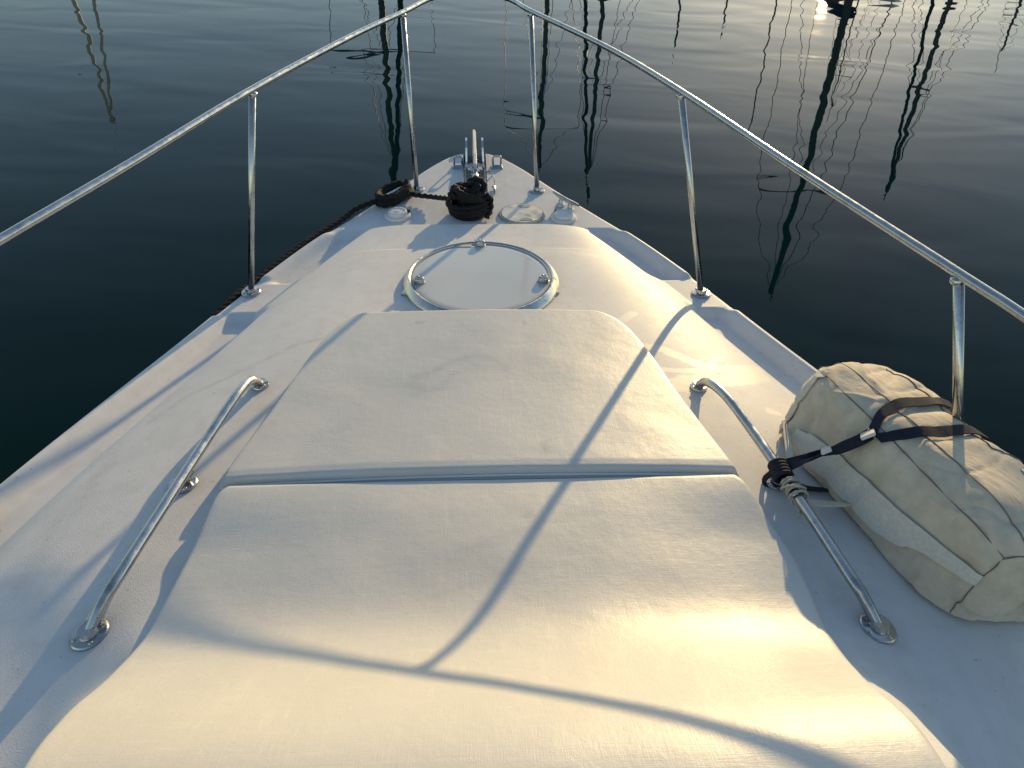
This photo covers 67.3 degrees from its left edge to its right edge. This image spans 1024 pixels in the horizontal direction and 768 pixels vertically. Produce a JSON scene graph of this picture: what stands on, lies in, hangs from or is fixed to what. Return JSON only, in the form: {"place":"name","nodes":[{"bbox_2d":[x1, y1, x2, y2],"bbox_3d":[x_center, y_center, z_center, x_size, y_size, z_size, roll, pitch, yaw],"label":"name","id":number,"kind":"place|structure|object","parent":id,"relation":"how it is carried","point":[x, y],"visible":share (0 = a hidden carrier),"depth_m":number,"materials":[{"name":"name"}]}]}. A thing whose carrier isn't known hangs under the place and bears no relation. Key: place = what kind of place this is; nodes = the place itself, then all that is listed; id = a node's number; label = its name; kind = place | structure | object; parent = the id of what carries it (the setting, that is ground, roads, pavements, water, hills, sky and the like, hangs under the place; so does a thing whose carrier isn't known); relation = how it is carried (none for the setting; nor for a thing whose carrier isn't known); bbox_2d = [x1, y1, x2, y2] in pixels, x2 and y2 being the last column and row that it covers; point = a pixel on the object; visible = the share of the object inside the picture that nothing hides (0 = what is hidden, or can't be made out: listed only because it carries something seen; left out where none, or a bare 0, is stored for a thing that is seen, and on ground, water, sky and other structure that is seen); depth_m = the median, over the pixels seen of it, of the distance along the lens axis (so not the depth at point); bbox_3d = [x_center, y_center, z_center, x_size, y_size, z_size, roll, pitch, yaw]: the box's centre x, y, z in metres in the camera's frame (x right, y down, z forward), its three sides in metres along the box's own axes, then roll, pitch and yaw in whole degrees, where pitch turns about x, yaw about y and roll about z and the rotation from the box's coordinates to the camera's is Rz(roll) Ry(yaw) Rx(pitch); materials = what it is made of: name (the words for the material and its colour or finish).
{"place":"outdoors","nodes":[
{"label":"outdoors","id":0,"kind":"place"},
{"bbox_2d":[0,0,1023,483],"bbox_3d":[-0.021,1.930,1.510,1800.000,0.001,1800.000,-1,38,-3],"label":"water","id":1,"kind":"structure","parent":0,"point":[904,116],"depth_m":6.50,"materials":[{"name":"teal liquid"}]},
{"bbox_2d":[0,0,1023,767],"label":"motor boat","id":2,"kind":"object","parent":1,"relation":"on","point":[106,506],"visible":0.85,"depth_m":1.75,"materials":[{"name":"white plastic"}]},
{"bbox_2d":[211,178,493,316],"bbox_3d":[-0.894,0.053,2.265,0.474,0.568,2.560,21,42,23],"label":"mooring rope","id":3,"kind":"object","parent":2,"relation":"attached to","point":[474,195],"visible":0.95,"depth_m":2.87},
{"bbox_2d":[470,130,479,178],"bbox_3d":[-0.170,-0.839,3.542,0.220,0.546,0.610,-1,38,-3],"label":"anchor","id":4,"kind":"object","parent":2,"relation":"in","point":[475,168],"visible":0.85,"depth_m":3.24,"materials":[{"name":"grey metal"}]},
{"bbox_2d":[219,309,738,489],"bbox_3d":[-0.076,0.000,1.859,1.067,0.099,0.699,-1,38,-3],"label":"front cushion","id":5,"kind":"object","parent":2,"relation":"on","point":[449,395],"visible":0.96,"depth_m":1.74,"materials":[{"name":"white plastic"}]},
{"bbox_2d":[24,475,945,767],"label":"cushion","id":6,"kind":"object","parent":2,"relation":"on","point":[604,623],"visible":1,"depth_m":1.19,"materials":[{"name":"white plastic"}]},
{"bbox_2d":[479,171,495,194],"bbox_3d":[-0.085,-0.822,3.133,0.050,0.030,0.177,-14,40,-18],"label":"locking pin","id":7,"kind":"object","parent":2,"relation":"on","point":[494,189],"visible":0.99,"depth_m":3.11,"materials":[{"name":"grey metal"}]},
{"bbox_2d":[780,420,850,514],"bbox_3d":[0.588,0.155,1.611,0.134,0.056,0.288,-6,39,-9],"label":"lashing cord","id":8,"kind":"object","parent":2,"relation":"attached to","point":[786,489],"visible":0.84,"depth_m":1.53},
{"bbox_2d":[762,397,993,491],"bbox_3d":[0.746,0.155,1.570,0.432,0.239,0.123,-7,39,-11],"label":"tie down strap","id":9,"kind":"object","parent":2,"relation":"attached to","point":[777,467],"visible":0.85,"depth_m":1.52,"materials":[{"name":"grey fabric"}]},
{"bbox_2d":[779,362,1023,621],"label":"canvas bag","id":10,"kind":"object","parent":2,"relation":"on","point":[939,521],"visible":0.96,"depth_m":1.42,"materials":[{"name":"brown fabric"}]}
]}

